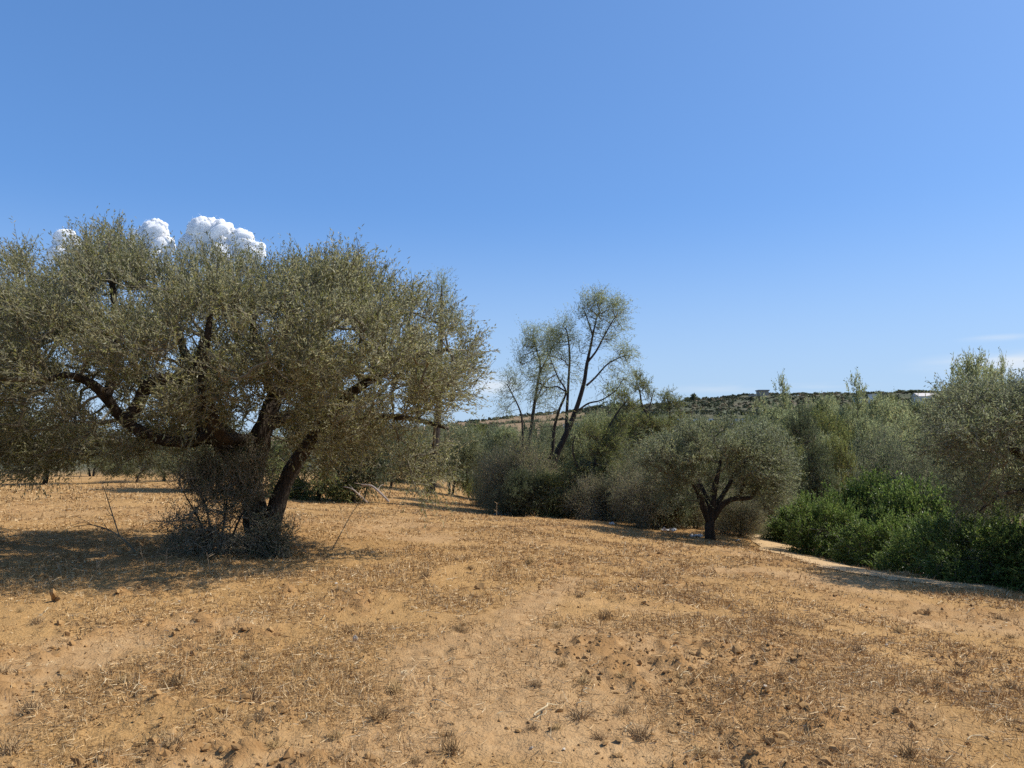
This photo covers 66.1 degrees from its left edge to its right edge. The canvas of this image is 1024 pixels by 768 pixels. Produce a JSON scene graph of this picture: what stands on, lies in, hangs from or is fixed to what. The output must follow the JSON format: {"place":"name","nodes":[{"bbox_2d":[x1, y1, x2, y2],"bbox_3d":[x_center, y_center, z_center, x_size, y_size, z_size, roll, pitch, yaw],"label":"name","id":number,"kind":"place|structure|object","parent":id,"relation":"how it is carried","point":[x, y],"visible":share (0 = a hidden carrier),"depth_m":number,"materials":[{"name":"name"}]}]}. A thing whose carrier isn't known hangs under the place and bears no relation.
{"place":"outdoors","nodes":[
{"label":"outdoors","id":0,"kind":"place"},
{"bbox_2d":[44,226,80,263],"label":"cloud","id":1,"kind":"structure","parent":0,"point":[58,234],"depth_m":4016.88,"materials":[{"name":"white"}]},
{"bbox_2d":[122,218,175,273],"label":"cloud","id":2,"kind":"structure","parent":0,"point":[158,226],"depth_m":4023.36,"materials":[{"name":"white"}]},
{"bbox_2d":[177,215,266,267],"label":"cloud","id":3,"kind":"structure","parent":0,"point":[214,226],"depth_m":4014.80,"materials":[{"name":"white"}]},
{"bbox_2d":[0,393,1023,767],"bbox_3d":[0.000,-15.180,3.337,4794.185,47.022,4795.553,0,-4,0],"label":"ground","id":4,"kind":"structure","parent":0,"point":[514,747],"depth_m":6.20,"materials":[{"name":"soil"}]},
{"bbox_2d":[0,663,27,674],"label":"dry tussock","id":5,"kind":"object","parent":4,"relation":"on","point":[4,672],"visible":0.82,"depth_m":5.46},
{"bbox_2d":[0,729,36,756],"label":"dry tussock","id":6,"kind":"object","parent":4,"relation":"on","point":[14,744],"visible":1,"depth_m":4.04,"materials":[{"name":"plant"}]},
{"bbox_2d":[15,695,55,715],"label":"dry tussock","id":7,"kind":"object","parent":4,"relation":"on","point":[27,710],"visible":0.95,"depth_m":4.60,"materials":[{"name":"plant"}]},
{"bbox_2d":[49,588,59,601],"bbox_3d":[-4.535,2.103,7.789,0.081,0.143,0.172,-14,-15,-45],"label":"soil clod","id":8,"kind":"object","parent":4,"relation":"on","point":[52,593],"visible":1,"depth_m":7.75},
{"bbox_2d":[5,403,122,483],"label":"olive tree","id":9,"kind":"object","parent":4,"relation":"on","point":[44,481],"visible":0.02,"depth_m":30.77,"materials":[{"name":"green plant"}]},
{"bbox_2d":[65,513,135,551],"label":"dead branch","id":10,"kind":"object","parent":4,"relation":"on","point":[125,541],"visible":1,"depth_m":11.14,"materials":[{"name":"wood"}]},
{"bbox_2d":[101,483,124,534],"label":"dead twig","id":11,"kind":"object","parent":10,"relation":"attached to","point":[110,509],"visible":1,"depth_m":11.12,"materials":[{"name":"wood"}]},
{"bbox_2d":[85,437,177,482],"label":"olive tree","id":12,"kind":"object","parent":4,"relation":"on","point":[137,470],"visible":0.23,"depth_m":32.76,"materials":[{"name":"green plant"}]},
{"bbox_2d":[137,426,206,481],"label":"olive tree","id":13,"kind":"object","parent":4,"relation":"on","point":[164,471],"visible":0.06,"depth_m":35.22,"materials":[{"name":"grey plant"}]},
{"bbox_2d":[154,671,190,687],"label":"dry tussock","id":14,"kind":"object","parent":4,"relation":"on","point":[173,681],"visible":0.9,"depth_m":5.01,"materials":[{"name":"plant"}]},
{"bbox_2d":[150,728,197,749],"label":"dry tussock","id":15,"kind":"object","parent":4,"relation":"on","point":[170,739],"visible":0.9,"depth_m":3.99,"materials":[{"name":"plant"}]},
{"bbox_2d":[132,413,290,491],"bbox_3d":[-9.988,2.167,26.841,5.168,3.625,4.760,3,-5,-39],"label":"olive tree","id":16,"kind":"object","parent":4,"relation":"on","point":[239,425],"visible":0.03,"depth_m":26.21,"materials":[{"name":"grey plant"}]},
{"bbox_2d":[149,420,311,561],"bbox_3d":[-4.072,1.679,11.139,2.466,2.331,1.777,-4,-5,40],"label":"thorny shrub","id":17,"kind":"object","parent":4,"relation":"on","point":[223,483],"visible":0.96,"depth_m":10.95,"materials":[{"name":"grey plant"}]},
{"bbox_2d":[0,203,499,552],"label":"olive tree","id":18,"kind":"object","parent":4,"relation":"on","point":[331,293],"visible":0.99,"depth_m":10.22,"materials":[{"name":"green plant"}]},
{"bbox_2d":[235,683,277,703],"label":"dry tussock","id":19,"kind":"object","parent":4,"relation":"on","point":[256,694],"visible":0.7,"depth_m":4.74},
{"bbox_2d":[246,709,273,722],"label":"dry tussock","id":20,"kind":"object","parent":4,"relation":"on","point":[260,718],"visible":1,"depth_m":4.33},
{"bbox_2d":[264,733,286,748],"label":"dry tussock","id":21,"kind":"object","parent":4,"relation":"on","point":[275,746],"visible":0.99,"depth_m":4.02,"materials":[{"name":"plant"}]},
{"bbox_2d":[264,401,365,503],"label":"acacia tree","id":22,"kind":"object","parent":4,"relation":"on","point":[300,486],"visible":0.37,"depth_m":24.45,"materials":[{"name":"green plant"}]},
{"bbox_2d":[328,748,351,764],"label":"dry tussock","id":23,"kind":"object","parent":4,"relation":"on","point":[337,756],"visible":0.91,"depth_m":3.88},
{"bbox_2d":[305,411,404,503],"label":"tree","id":24,"kind":"object","parent":4,"relation":"on","point":[377,470],"visible":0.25,"depth_m":24.76,"materials":[{"name":"green plant"}]},
{"bbox_2d":[365,700,397,722],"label":"dry tussock","id":25,"kind":"object","parent":4,"relation":"on","point":[380,713],"visible":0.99,"depth_m":4.44,"materials":[{"name":"plant"}]},
{"bbox_2d":[383,678,403,694],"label":"dry tussock","id":26,"kind":"object","parent":4,"relation":"on","point":[396,686],"visible":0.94,"depth_m":4.92,"materials":[{"name":"plant"}]},
{"bbox_2d":[347,420,449,487],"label":"olive tree","id":27,"kind":"object","parent":4,"relation":"on","point":[399,480],"visible":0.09,"depth_m":46.05,"materials":[{"name":"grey plant"}]},
{"bbox_2d":[389,425,467,481],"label":"olive tree","id":28,"kind":"object","parent":4,"relation":"on","point":[423,459],"visible":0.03,"depth_m":51.06,"materials":[{"name":"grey plant"}]},
{"bbox_2d":[409,266,474,492],"bbox_3d":[-2.357,-0.223,26.078,2.411,7.632,1.847,-1,-4,9],"label":"slender tree","id":29,"kind":"object","parent":4,"relation":"on","point":[436,413],"visible":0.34,"depth_m":26.12,"materials":[{"name":"green plant"}]},
{"bbox_2d":[410,413,490,494],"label":"olive tree","id":30,"kind":"object","parent":4,"relation":"on","point":[467,450],"visible":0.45,"depth_m":33.11,"materials":[{"name":"green plant"}]},
{"bbox_2d":[438,732,467,758],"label":"dry tussock","id":31,"kind":"object","parent":4,"relation":"on","point":[451,746],"visible":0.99,"depth_m":3.94,"materials":[{"name":"plant"}]},
{"bbox_2d":[451,418,488,497],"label":"acacia tree","id":32,"kind":"object","parent":4,"relation":"on","point":[466,485],"visible":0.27,"depth_m":44.38,"materials":[{"name":"green plant"}]},
{"bbox_2d":[465,419,504,495],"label":"olive tree","id":33,"kind":"object","parent":4,"relation":"on","point":[488,434],"visible":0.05,"depth_m":35.94,"materials":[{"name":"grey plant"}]},
{"bbox_2d":[469,432,515,506],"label":"grey shrub","id":34,"kind":"object","parent":4,"relation":"on","point":[475,483],"visible":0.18,"depth_m":28.69,"materials":[{"name":"green plant"}]},
{"bbox_2d":[469,439,517,515],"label":"thicket shrub","id":35,"kind":"object","parent":4,"relation":"on","point":[478,488],"visible":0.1,"depth_m":26.61,"materials":[{"name":"green plant"}]},
{"bbox_2d":[476,484,523,516],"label":"grey shrub","id":36,"kind":"object","parent":4,"relation":"on","point":[493,491],"visible":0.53,"depth_m":24.88,"materials":[{"name":"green plant"}]},
{"bbox_2d":[480,423,541,459],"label":"feathery tree","id":37,"kind":"object","parent":4,"relation":"on","point":[496,436],"visible":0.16,"depth_m":32.46,"materials":[{"name":"green plant"}]},
{"bbox_2d":[1,501,1023,767],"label":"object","id":38,"kind":"object","parent":4,"relation":"on","point":[289,751],"visible":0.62,"depth_m":4.89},
{"bbox_2d":[470,419,565,515],"bbox_3d":[0.362,3.136,25.924,3.373,3.983,3.248,2,-5,-27],"label":"thicket shrub","id":39,"kind":"object","parent":4,"relation":"on","point":[531,458],"visible":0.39,"depth_m":25.49,"materials":[{"name":"green plant"}]},
{"bbox_2d":[493,461,552,516],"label":"dark shrub","id":40,"kind":"object","parent":4,"relation":"on","point":[516,487],"visible":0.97,"depth_m":24.39,"materials":[{"name":"green plant"}]},
{"bbox_2d":[489,317,567,454],"bbox_3d":[0.682,1.044,29.163,3.807,7.312,1.948,-2,-5,26],"label":"slender tree","id":41,"kind":"object","parent":4,"relation":"on","point":[534,344],"visible":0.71,"depth_m":29.21,"materials":[{"name":"green plant"}]},
{"bbox_2d":[528,677,548,687],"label":"dry tussock","id":42,"kind":"object","parent":4,"relation":"on","point":[535,683],"visible":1,"depth_m":5.01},
{"bbox_2d":[537,469,574,518],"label":"shrub","id":43,"kind":"object","parent":4,"relation":"on","point":[543,512],"visible":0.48,"depth_m":24.54,"materials":[{"name":"green plant"}]},
{"bbox_2d":[532,416,585,488],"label":"olive tree","id":44,"kind":"object","parent":4,"relation":"on","point":[563,451],"visible":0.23,"depth_m":33.59,"materials":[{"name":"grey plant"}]},
{"bbox_2d":[554,411,602,478],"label":"feathery tree","id":45,"kind":"object","parent":4,"relation":"on","point":[579,436],"visible":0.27,"depth_m":31.69,"materials":[{"name":"green plant"}]},
{"bbox_2d":[562,704,596,724],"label":"dry tussock","id":46,"kind":"object","parent":4,"relation":"on","point":[574,715],"visible":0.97,"depth_m":4.45,"materials":[{"name":"plant"}]},
{"bbox_2d":[515,280,645,489],"bbox_3d":[2.272,0.592,26.907,5.100,8.612,2.742,1,-4,-16],"label":"tall tree","id":47,"kind":"object","parent":4,"relation":"on","point":[568,425],"visible":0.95,"depth_m":27.14,"materials":[{"name":"green plant"}]},
{"bbox_2d":[570,674,592,685],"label":"dry tussock","id":48,"kind":"object","parent":4,"relation":"on","point":[582,682],"visible":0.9,"depth_m":5.08,"materials":[{"name":"plant"}]},
{"bbox_2d":[521,377,644,519],"bbox_3d":[2.164,2.189,24.971,4.187,4.912,2.078,0,-4,0],"label":"acacia tree","id":49,"kind":"object","parent":4,"relation":"on","point":[598,452],"visible":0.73,"depth_m":24.75,"materials":[{"name":"green plant"}]},
{"bbox_2d":[554,474,611,519],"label":"thicket shrub","id":50,"kind":"object","parent":4,"relation":"on","point":[572,501],"visible":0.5,"depth_m":24.06,"materials":[{"name":"green plant"}]},
{"bbox_2d":[565,467,631,521],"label":"thicket shrub","id":51,"kind":"object","parent":4,"relation":"on","point":[589,513],"visible":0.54,"depth_m":23.78,"materials":[{"name":"green plant"}]},
{"bbox_2d":[582,406,641,478],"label":"acacia tree","id":52,"kind":"object","parent":4,"relation":"on","point":[605,419],"visible":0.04,"depth_m":31.23,"materials":[{"name":"green plant"}]},
{"bbox_2d":[583,374,645,469],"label":"feathery tree","id":53,"kind":"object","parent":4,"relation":"on","point":[614,405],"visible":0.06,"depth_m":35.44,"materials":[{"name":"green plant"}]},
{"bbox_2d":[591,441,651,521],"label":"thicket shrub","id":54,"kind":"object","parent":4,"relation":"on","point":[630,469],"visible":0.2,"depth_m":23.91,"materials":[{"name":"green plant"}]},
{"bbox_2d":[599,465,661,524],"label":"grey shrub","id":55,"kind":"object","parent":4,"relation":"on","point":[610,501],"visible":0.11,"depth_m":23.64,"materials":[{"name":"green plant"}]},
{"bbox_2d":[620,718,658,742],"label":"dry tussock","id":56,"kind":"object","parent":4,"relation":"on","point":[641,735],"visible":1,"depth_m":4.15,"materials":[{"name":"plant"}]},
{"bbox_2d":[613,422,673,524],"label":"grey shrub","id":57,"kind":"object","parent":4,"relation":"on","point":[623,450],"visible":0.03,"depth_m":26.30,"materials":[{"name":"green plant"}]},
{"bbox_2d":[596,460,694,530],"bbox_3d":[4.020,3.380,22.503,2.992,2.910,2.812,2,-5,-28],"label":"thicket shrub","id":58,"kind":"object","parent":4,"relation":"on","point":[633,498],"visible":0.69,"depth_m":22.13,"materials":[{"name":"green plant"}]},
{"bbox_2d":[612,364,690,466],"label":"acacia tree","id":59,"kind":"object","parent":4,"relation":"on","point":[646,418],"visible":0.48,"depth_m":29.97,"materials":[{"name":"green plant"}]},
{"bbox_2d":[642,472,697,529],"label":"dark shrub","id":60,"kind":"object","parent":4,"relation":"on","point":[687,511],"visible":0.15,"depth_m":22.08,"materials":[{"name":"green plant"}]},
{"bbox_2d":[408,391,939,452],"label":"hillside scrub","id":61,"kind":"object","parent":4,"relation":"on","point":[716,402],"visible":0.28,"depth_m":455.82,"materials":[{"name":"green plant"}]},
{"bbox_2d":[662,470,734,529],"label":"thicket shrub","id":62,"kind":"object","parent":4,"relation":"on","point":[696,517],"visible":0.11,"depth_m":23.22,"materials":[{"name":"green plant"}]},
{"bbox_2d":[688,743,714,758],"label":"dry tussock","id":63,"kind":"object","parent":4,"relation":"on","point":[700,751],"visible":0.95,"depth_m":3.88,"materials":[{"name":"plant"}]},
{"bbox_2d":[696,647,710,657],"bbox_3d":[1.427,2.027,5.887,0.104,0.098,0.118,-4,-6,44],"label":"soil clod","id":64,"kind":"object","parent":4,"relation":"on","point":[701,651],"visible":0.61,"depth_m":5.89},
{"bbox_2d":[703,416,736,528],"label":"acacia tree","id":65,"kind":"object","parent":4,"relation":"on","point":[716,457],"visible":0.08,"depth_m":39.48,"materials":[{"name":"green plant"}]},
{"bbox_2d":[630,404,810,540],"bbox_3d":[5.358,2.251,19.816,4.946,3.542,4.344,0,-4,0],"label":"olive tree","id":66,"kind":"object","parent":4,"relation":"on","point":[769,471],"visible":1,"depth_m":19.09,"materials":[{"name":"green plant"}]},
{"bbox_2d":[703,489,777,539],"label":"thicket shrub","id":67,"kind":"object","parent":4,"relation":"on","point":[743,516],"visible":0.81,"depth_m":21.42,"materials":[{"name":"green plant"}]},
{"bbox_2d":[705,411,776,504],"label":"olive tree","id":68,"kind":"object","parent":4,"relation":"on","point":[723,474],"visible":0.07,"depth_m":34.08,"materials":[{"name":"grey plant"}]},
{"bbox_2d":[734,391,779,531],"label":"feathery tree","id":69,"kind":"object","parent":4,"relation":"on","point":[765,411],"visible":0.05,"depth_m":47.27,"materials":[{"name":"green plant"}]},
{"bbox_2d":[732,484,799,532],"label":"thicket shrub","id":70,"kind":"object","parent":4,"relation":"on","point":[768,508],"visible":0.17,"depth_m":24.31,"materials":[{"name":"green plant"}]},
{"bbox_2d":[756,368,800,430],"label":"feathery tree","id":71,"kind":"object","parent":4,"relation":"on","point":[778,410],"visible":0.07,"depth_m":61.39,"materials":[{"name":"green plant"}]},
{"bbox_2d":[768,429,808,519],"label":"acacia tree","id":72,"kind":"object","parent":4,"relation":"on","point":[800,453],"visible":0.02,"depth_m":35.25,"materials":[{"name":"green plant"}]},
{"bbox_2d":[757,501,822,547],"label":"green shrub","id":73,"kind":"object","parent":4,"relation":"on","point":[777,532],"visible":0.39,"depth_m":21.57,"materials":[{"name":"green plant"}]},
{"bbox_2d":[776,407,813,484],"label":"feathery tree","id":74,"kind":"object","parent":4,"relation":"on","point":[783,421],"visible":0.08,"depth_m":44.40,"materials":[{"name":"green plant"}]},
{"bbox_2d":[765,489,824,536],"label":"green shrub","id":75,"kind":"object","parent":4,"relation":"on","point":[815,501],"visible":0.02,"depth_m":25.03,"materials":[{"name":"green plant"}]},
{"bbox_2d":[784,401,840,502],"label":"evergreen tree","id":76,"kind":"object","parent":4,"relation":"on","point":[821,471],"visible":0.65,"depth_m":28.48,"materials":[{"name":"green plant"}]},
{"bbox_2d":[793,392,841,463],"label":"feathery tree","id":77,"kind":"object","parent":4,"relation":"on","point":[824,402],"visible":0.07,"depth_m":54.81,"materials":[{"name":"green plant"}]},
{"bbox_2d":[779,483,868,564],"bbox_3d":[7.727,3.718,19.094,2.403,2.628,2.396,-3,-5,32],"label":"green shrub","id":78,"kind":"object","parent":4,"relation":"on","point":[822,514],"visible":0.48,"depth_m":18.72,"materials":[{"name":"green plant"}]},
{"bbox_2d":[801,429,850,493],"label":"feathery tree","id":79,"kind":"object","parent":4,"relation":"on","point":[821,439],"visible":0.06,"depth_m":35.66,"materials":[{"name":"green plant"}]},
{"bbox_2d":[800,399,856,484],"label":"acacia tree","id":80,"kind":"object","parent":4,"relation":"on","point":[822,421],"visible":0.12,"depth_m":42.22,"materials":[{"name":"green plant"}]},
{"bbox_2d":[822,427,861,514],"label":"acacia tree","id":81,"kind":"object","parent":4,"relation":"on","point":[844,464],"visible":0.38,"depth_m":30.90,"materials":[{"name":"green plant"}]},
{"bbox_2d":[827,366,871,443],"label":"feathery tree","id":82,"kind":"object","parent":4,"relation":"on","point":[843,413],"visible":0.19,"depth_m":51.33,"materials":[{"name":"green plant"}]},
{"bbox_2d":[818,463,911,549],"bbox_3d":[9.033,3.608,19.771,2.649,3.233,2.644,4,-6,-45],"label":"green shrub","id":83,"kind":"object","parent":4,"relation":"on","point":[857,492],"visible":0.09,"depth_m":19.63,"materials":[{"name":"green plant"}]},
{"bbox_2d":[838,406,894,491],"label":"feathery tree","id":84,"kind":"object","parent":4,"relation":"on","point":[880,447],"visible":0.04,"depth_m":33.06,"materials":[{"name":"green plant"}]},
{"bbox_2d":[848,413,893,477],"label":"feathery tree","id":85,"kind":"object","parent":4,"relation":"on","point":[863,422],"visible":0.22,"depth_m":39.31,"materials":[{"name":"green plant"}]},
{"bbox_2d":[821,500,927,569],"bbox_3d":[7.815,3.597,16.893,2.482,2.198,2.475,4,-6,-41],"label":"green shrub","id":86,"kind":"object","parent":4,"relation":"on","point":[865,531],"visible":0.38,"depth_m":16.66,"materials":[{"name":"green plant"}]},
{"bbox_2d":[832,397,936,521],"bbox_3d":[9.619,2.961,20.490,2.963,5.150,2.913,-3,-5,32],"label":"tree","id":87,"kind":"object","parent":4,"relation":"on","point":[898,456],"visible":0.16,"depth_m":19.89,"materials":[{"name":"green plant"}]},
{"bbox_2d":[855,393,918,484],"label":"feathery tree","id":88,"kind":"object","parent":4,"relation":"on","point":[886,411],"visible":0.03,"depth_m":41.65,"materials":[{"name":"green plant"}]},
{"bbox_2d":[858,390,916,481],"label":"feathery tree","id":89,"kind":"object","parent":4,"relation":"on","point":[873,403],"visible":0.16,"depth_m":47.18,"materials":[{"name":"green plant"}]},
{"bbox_2d":[864,408,951,495],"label":"feathery tree","id":90,"kind":"object","parent":4,"relation":"on","point":[910,420],"visible":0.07,"depth_m":32.36,"materials":[{"name":"green plant"}]},
{"bbox_2d":[896,741,921,760],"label":"dry tussock","id":91,"kind":"object","parent":4,"relation":"on","point":[909,750],"visible":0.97,"depth_m":3.98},
{"bbox_2d":[893,392,931,442],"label":"feathery tree","id":92,"kind":"object","parent":4,"relation":"on","point":[916,407],"visible":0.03,"depth_m":49.80,"materials":[{"name":"green plant"}]},
{"bbox_2d":[861,469,977,556],"bbox_3d":[9.089,3.445,17.459,2.690,3.111,2.685,1,-4,-14],"label":"green shrub","id":93,"kind":"object","parent":4,"relation":"on","point":[915,504],"visible":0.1,"depth_m":17.33,"materials":[{"name":"green plant"}]},
{"bbox_2d":[911,393,932,406],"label":"white house","id":94,"kind":"structure","parent":4,"relation":"on","point":[923,395],"depth_m":398.45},
{"bbox_2d":[862,508,988,577],"bbox_3d":[7.997,3.377,15.000,2.545,2.000,2.553,4,-6,-41],"label":"green shrub","id":95,"kind":"object","parent":4,"relation":"on","point":[892,558],"visible":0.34,"depth_m":14.90,"materials":[{"name":"green plant"}]},
{"bbox_2d":[894,395,977,514],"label":"tree","id":96,"kind":"object","parent":4,"relation":"on","point":[926,470],"visible":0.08,"depth_m":19.27,"materials":[{"name":"green plant"}]},
{"bbox_2d":[889,359,1023,540],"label":"olive tree","id":97,"kind":"object","parent":4,"relation":"on","point":[990,423],"visible":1,"depth_m":12.37,"materials":[{"name":"green plant"}]},
{"bbox_2d":[942,662,978,678],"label":"dry tussock","id":98,"kind":"object","parent":4,"relation":"on","point":[959,672],"visible":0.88,"depth_m":5.91,"materials":[{"name":"plant"}]},
{"bbox_2d":[901,509,1023,585],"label":"green shrub","id":99,"kind":"object","parent":4,"relation":"on","point":[958,565],"visible":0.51,"depth_m":13.19,"materials":[{"name":"green plant"}]},
{"bbox_2d":[925,345,1017,514],"bbox_3d":[13.712,2.423,24.022,2.839,7.193,2.906,-1,-4,18],"label":"feathery tree","id":100,"kind":"object","parent":4,"relation":"on","point":[991,369],"visible":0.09,"depth_m":23.74,"materials":[{"name":"green plant"}]},
{"bbox_2d":[926,500,1023,554],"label":"green shrub","id":101,"kind":"object","parent":4,"relation":"on","point":[981,517],"visible":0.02,"depth_m":15.73,"materials":[{"name":"green plant"}]},
{"bbox_2d":[960,517,1023,592],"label":"green shrub","id":102,"kind":"object","parent":4,"relation":"on","point":[1017,554],"visible":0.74,"depth_m":12.45,"materials":[{"name":"green plant"}]},
{"bbox_2d":[996,346,1023,520],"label":"feathery tree","id":103,"kind":"object","parent":4,"relation":"on","point":[1017,462],"visible":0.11,"depth_m":24.81,"materials":[{"name":"green plant"}]},
{"bbox_2d":[998,678,1023,689],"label":"dry tussock","id":104,"kind":"object","parent":4,"relation":"on","point":[1013,682],"visible":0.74,"depth_m":5.57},
{"bbox_2d":[0,0,1023,436],"label":"sky","id":105,"kind":"structure","parent":0,"point":[817,191],"materials":[{"name":"blue"}]},
{"bbox_2d":[748,534,1013,591],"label":"dirt path","id":106,"kind":"structure","parent":0,"point":[769,544],"depth_m":14.24,"materials":[{"name":"soil"}]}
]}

